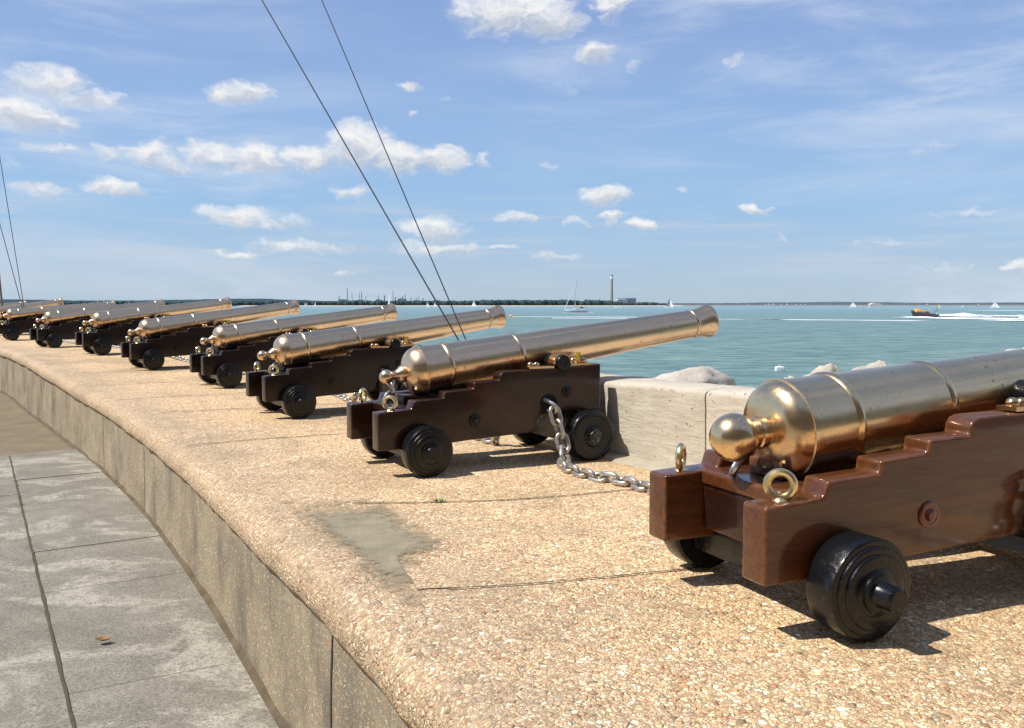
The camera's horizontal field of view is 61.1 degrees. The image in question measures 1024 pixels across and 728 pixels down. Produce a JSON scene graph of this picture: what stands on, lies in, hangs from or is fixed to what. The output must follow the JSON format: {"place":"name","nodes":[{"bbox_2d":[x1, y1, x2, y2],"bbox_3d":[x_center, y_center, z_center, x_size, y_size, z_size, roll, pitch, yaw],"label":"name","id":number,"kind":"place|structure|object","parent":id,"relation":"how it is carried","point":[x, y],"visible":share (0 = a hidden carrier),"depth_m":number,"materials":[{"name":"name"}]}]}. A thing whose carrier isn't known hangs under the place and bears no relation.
{"place":"outdoors","nodes":[
{"label":"outdoors","id":0,"kind":"place"},
{"bbox_2d":[0,392,73,591],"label":"path","id":1,"kind":"structure","parent":0,"point":[22,431],"depth_m":11.17,"materials":[{"name":"beige concrete"}]},
{"bbox_2d":[0,390,290,727],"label":"gutter","id":2,"kind":"object","parent":1,"relation":"on","point":[262,690],"visible":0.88,"depth_m":4.78,"materials":[{"name":"grey concrete"}]},
{"bbox_2d":[0,356,409,727],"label":"retaining wall","id":3,"kind":"structure","parent":1,"relation":"on","point":[311,673],"depth_m":4.18,"materials":[{"name":"concrete"}]},
{"bbox_2d":[0,449,278,727],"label":"pavement","id":4,"kind":"structure","parent":0,"point":[165,654],"depth_m":4.55,"materials":[{"name":"grey concrete"}]},
{"bbox_2d":[9,456,75,727],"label":"pavement joint","id":5,"kind":"object","parent":4,"relation":"on","point":[59,666],"visible":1,"depth_m":4.56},
{"bbox_2d":[95,637,110,640],"bbox_3d":[-2.000,1.348,4.248,0.080,0.018,0.042,-1,4,-17],"label":"fallen leaf","id":6,"kind":"object","parent":4,"relation":"on","point":[102,638],"visible":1,"depth_m":4.25,"materials":[{"name":"orange plant"}]},
{"bbox_2d":[0,299,328,301],"bbox_3d":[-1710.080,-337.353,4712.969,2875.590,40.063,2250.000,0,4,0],"label":"hills","id":7,"kind":"structure","parent":0,"point":[18,300],"depth_m":3916.89,"materials":[{"name":"green plant"}]},
{"bbox_2d":[241,305,680,305],"bbox_3d":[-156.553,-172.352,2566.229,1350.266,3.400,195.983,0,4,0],"label":"beach","id":8,"kind":"structure","parent":0,"point":[479,305],"depth_m":2555.44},
{"bbox_2d":[0,299,665,305],"bbox_3d":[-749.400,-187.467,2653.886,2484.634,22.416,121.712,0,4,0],"label":"woodland","id":9,"kind":"object","parent":8,"relation":"on","point":[489,302],"visible":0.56,"depth_m":2608.00,"materials":[{"name":"green plant"}]},
{"bbox_2d":[0,334,1023,727],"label":"gun platform","id":10,"kind":"structure","parent":0,"point":[726,644],"depth_m":2.70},
{"bbox_2d":[0,278,2,305],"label":"leaning pole","id":11,"kind":"object","parent":10,"relation":"on","point":[1,299],"visible":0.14,"depth_m":24.98,"materials":[{"name":"metal"}]},
{"bbox_2d":[0,225,22,307],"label":"stay wire","id":12,"kind":"object","parent":10,"relation":"attached to","point":[11,266],"visible":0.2,"depth_m":23.34,"materials":[{"name":"metal"}]},
{"bbox_2d":[0,159,23,305],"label":"stay wire","id":13,"kind":"object","parent":10,"relation":"attached to","point":[12,233],"visible":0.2,"depth_m":23.25,"materials":[{"name":"metal"}]},
{"bbox_2d":[0,300,26,305],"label":"cannon","id":14,"kind":"object","parent":10,"relation":"on","point":[11,303],"visible":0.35,"depth_m":26.50,"materials":[{"name":"gold metal"}]},
{"bbox_2d":[0,298,63,334],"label":"cannon","id":15,"kind":"object","parent":10,"relation":"on","point":[4,309],"visible":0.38,"depth_m":23.50,"materials":[{"name":"gold metal"}]},
{"bbox_2d":[0,300,115,340],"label":"cannon","id":16,"kind":"object","parent":10,"relation":"on","point":[21,320],"visible":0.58,"depth_m":19.96,"materials":[{"name":"gold metal"}]},
{"bbox_2d":[63,340,74,343],"bbox_3d":[-9.725,-0.658,18.962,0.201,0.440,3.260,-3,5,-39],"label":"chain","id":17,"kind":"object","parent":10,"relation":"on","point":[69,341],"visible":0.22,"depth_m":18.68,"materials":[{"name":"metal"}]},
{"bbox_2d":[29,299,164,347],"bbox_3d":[-8.335,-0.848,17.631,2.526,0.951,0.916,-4,5,-43],"label":"cannon","id":18,"kind":"object","parent":10,"relation":"on","point":[57,328],"visible":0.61,"depth_m":16.99,"materials":[{"name":"gold metal"}]},
{"bbox_2d":[75,297,231,354],"bbox_3d":[-6.120,-0.684,15.025,2.537,0.962,0.916,-3,5,-38],"label":"cannon","id":19,"kind":"object","parent":10,"relation":"on","point":[106,332],"visible":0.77,"depth_m":14.48,"materials":[{"name":"gold metal"}]},
{"bbox_2d":[171,356,189,362],"bbox_3d":[-5.344,-0.270,13.774,0.140,0.484,2.486,-3,5,-37],"label":"chain","id":20,"kind":"object","parent":10,"relation":"on","point":[183,359],"visible":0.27,"depth_m":13.43,"materials":[{"name":"metal"}]},
{"bbox_2d":[121,299,299,369],"bbox_3d":[-4.308,-0.461,12.664,2.511,0.970,0.916,-3,5,-37],"label":"cannon","id":21,"kind":"object","parent":10,"relation":"on","point":[156,343],"visible":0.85,"depth_m":12.16,"materials":[{"name":"gold metal"}]},
{"bbox_2d":[189,303,396,387],"bbox_3d":[-2.573,-0.265,10.626,2.532,0.959,0.916,-3,5,-35],"label":"cannon","id":22,"kind":"object","parent":10,"relation":"on","point":[229,359],"visible":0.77,"depth_m":10.11,"materials":[{"name":"gold metal"}]},
{"bbox_2d":[334,392,358,402],"bbox_3d":[-1.974,0.124,9.346,0.198,0.439,2.342,-2,4,-29],"label":"chain","id":23,"kind":"object","parent":10,"relation":"on","point":[347,399],"visible":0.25,"depth_m":8.53,"materials":[{"name":"metal"}]},
{"bbox_2d":[291,498,439,603],"bbox_3d":[-0.528,0.685,3.470,0.464,0.047,1.804,-2,4,-25],"label":"mortar patch","id":24,"kind":"object","parent":10,"relation":"on","point":[382,541],"visible":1,"depth_m":3.42,"materials":[{"name":"grey concrete"}]},
{"bbox_2d":[246,305,505,418],"bbox_3d":[-1.158,-0.072,8.127,2.507,0.954,0.916,-3,5,-33],"label":"cannon","id":25,"kind":"object","parent":10,"relation":"on","point":[302,374],"visible":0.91,"depth_m":7.67,"materials":[{"name":"gold metal"}]},
{"bbox_2d":[29,346,730,588],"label":"platform joints","id":26,"kind":"object","parent":10,"relation":"on","point":[455,501],"visible":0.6,"depth_m":4.12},
{"bbox_2d":[380,368,499,444],"bbox_3d":[-0.569,0.311,6.848,0.175,0.422,2.351,-2,4,-29],"label":"chain","id":27,"kind":"object","parent":10,"relation":"on","point":[493,440],"visible":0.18,"depth_m":6.01,"materials":[{"name":"metal"}]},
{"bbox_2d":[347,305,718,477],"bbox_3d":[0.272,0.096,5.621,2.596,0.960,0.916,-2,4,-28],"label":"cannon","id":28,"kind":"object","parent":10,"relation":"on","point":[484,387],"visible":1,"depth_m":5.23,"materials":[{"name":"brown wood"}]},
{"bbox_2d":[543,398,649,493],"bbox_3d":[0.755,0.456,4.246,0.340,0.457,2.436,-2,5,-32],"label":"chain","id":29,"kind":"object","parent":10,"relation":"on","point":[565,464],"visible":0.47,"depth_m":4.85,"materials":[{"name":"metal"}]},
{"bbox_2d":[649,348,1023,641],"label":"cannon","id":30,"kind":"object","parent":10,"relation":"on","point":[836,498],"visible":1,"depth_m":2.57,"materials":[{"name":"brown wood"}]},
{"bbox_2d":[0,0,1023,302],"label":"sky","id":31,"kind":"structure","parent":0,"point":[679,151],"materials":[{"name":"blue"}]},
{"bbox_2d":[231,306,1023,387],"bbox_3d":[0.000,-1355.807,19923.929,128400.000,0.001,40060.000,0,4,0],"label":"sea","id":32,"kind":"structure","parent":0,"point":[750,353],"depth_m":116.10,"materials":[{"name":"teal liquid"}]},
{"bbox_2d":[564,278,587,311],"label":"yacht","id":33,"kind":"object","parent":32,"relation":"on","point":[581,308],"visible":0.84,"depth_m":470.92,"materials":[{"name":"white paint"}]},
{"bbox_2d":[664,299,673,307],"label":"sailing boat","id":34,"kind":"object","parent":32,"relation":"on","point":[669,303],"visible":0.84,"depth_m":1080.89,"materials":[{"name":"white fabric"}]},
{"bbox_2d":[721,319,780,319],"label":"wake foam","id":35,"kind":"object","parent":32,"relation":"on","point":[751,319],"visible":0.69,"depth_m":238.93,"materials":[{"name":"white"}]},
{"bbox_2d":[775,365,784,370],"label":"white float","id":36,"kind":"object","parent":32,"relation":"on","point":[779,368],"visible":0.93,"depth_m":53.86,"materials":[{"name":"paint"}]},
{"bbox_2d":[738,319,916,320],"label":"wake foam","id":37,"kind":"object","parent":32,"relation":"on","point":[860,320],"visible":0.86,"depth_m":223.71,"materials":[{"name":"white"}]},
{"bbox_2d":[905,316,936,317],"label":"wake foam","id":38,"kind":"object","parent":32,"relation":"on","point":[920,316],"visible":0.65,"depth_m":271.34,"materials":[{"name":"white"}]},
{"bbox_2d":[911,305,939,316],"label":"motorboat","id":39,"kind":"object","parent":32,"relation":"on","point":[917,312],"visible":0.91,"depth_m":274.74,"materials":[{"name":"paint"}]},
{"bbox_2d":[905,317,1023,319],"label":"wake foam","id":40,"kind":"object","parent":32,"relation":"on","point":[970,318],"visible":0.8,"depth_m":256.37,"materials":[{"name":"white"}]},
{"bbox_2d":[939,313,997,316],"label":"wake foam","id":41,"kind":"object","parent":32,"relation":"on","point":[965,314],"visible":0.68,"depth_m":290.19,"materials":[{"name":"white"}]},
{"bbox_2d":[953,315,1016,316],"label":"wake foam","id":42,"kind":"object","parent":32,"relation":"on","point":[991,315],"visible":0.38,"depth_m":302.91,"materials":[{"name":"white"}]},
{"bbox_2d":[990,301,999,308],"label":"sailing boat","id":43,"kind":"object","parent":32,"relation":"on","point":[993,304],"visible":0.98,"depth_m":943.49,"materials":[{"name":"white fabric"}]},
{"bbox_2d":[983,310,1023,310],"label":"wake foam","id":44,"kind":"object","parent":32,"relation":"on","point":[1003,310],"visible":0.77,"depth_m":616.22,"materials":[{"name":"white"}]},
{"bbox_2d":[666,302,1023,304],"bbox_3d":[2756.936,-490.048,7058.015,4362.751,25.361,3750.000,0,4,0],"label":"hills","id":45,"kind":"structure","parent":0,"point":[853,302],"depth_m":5680.48,"materials":[{"name":"green plant"}]},
{"bbox_2d":[681,305,1023,305],"bbox_3d":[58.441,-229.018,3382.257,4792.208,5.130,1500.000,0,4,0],"label":"shore","id":46,"kind":"structure","parent":0,"point":[853,305],"depth_m":2759.26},
{"bbox_2d":[610,275,612,300],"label":"power station chimney","id":47,"kind":"object","parent":46,"relation":"on","point":[611,287],"visible":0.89,"depth_m":2885.25,"materials":[{"name":"concrete"}]},
{"bbox_2d":[614,298,635,302],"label":"power station","id":48,"kind":"object","parent":46,"relation":"on","point":[630,300],"visible":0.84,"depth_m":2905.80,"materials":[{"name":"white"}]},
{"bbox_2d":[675,303,1023,304],"bbox_3d":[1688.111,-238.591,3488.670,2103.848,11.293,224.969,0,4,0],"label":"hedgerows","id":49,"kind":"object","parent":46,"relation":"on","point":[848,304],"visible":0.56,"depth_m":3432.92,"materials":[{"name":"green plant"}]},
{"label":"rock bank","id":50,"kind":"structure","parent":0,"visible":0},
{"bbox_2d":[22,333,1023,552],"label":"sea wall","id":51,"kind":"structure","parent":50,"relation":"on","point":[655,422],"depth_m":5.08,"materials":[{"name":"concrete"}]},
{"bbox_2d":[261,0,459,340],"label":"stay wire","id":52,"kind":"object","parent":51,"relation":"attached to","point":[364,176],"visible":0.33,"depth_m":8.01,"materials":[{"name":"metal"}]},
{"bbox_2d":[321,0,465,339],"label":"stay wire","id":53,"kind":"object","parent":51,"relation":"attached to","point":[397,177],"visible":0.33,"depth_m":7.97,"materials":[{"name":"metal"}]},
{"bbox_2d":[654,366,736,385],"bbox_3d":[1.310,0.687,6.932,1.325,1.346,0.920,-2,4,-29],"label":"boulder","id":54,"kind":"object","parent":50,"relation":"on","point":[706,374],"visible":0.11,"depth_m":6.70,"materials":[{"name":"stone"}]},
{"bbox_2d":[804,363,839,375],"bbox_3d":[2.382,0.647,6.563,0.518,1.319,0.406,3,5,38],"label":"boulder","id":55,"kind":"object","parent":50,"relation":"on","point":[831,367],"visible":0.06,"depth_m":6.43,"materials":[{"name":"stone"}]},
{"bbox_2d":[852,360,887,369],"bbox_3d":[2.687,0.566,6.568,0.577,1.202,0.533,2,4,28],"label":"boulder","id":56,"kind":"object","parent":50,"relation":"on","point":[878,363],"visible":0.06,"depth_m":6.46,"materials":[{"name":"stone"}]}
]}

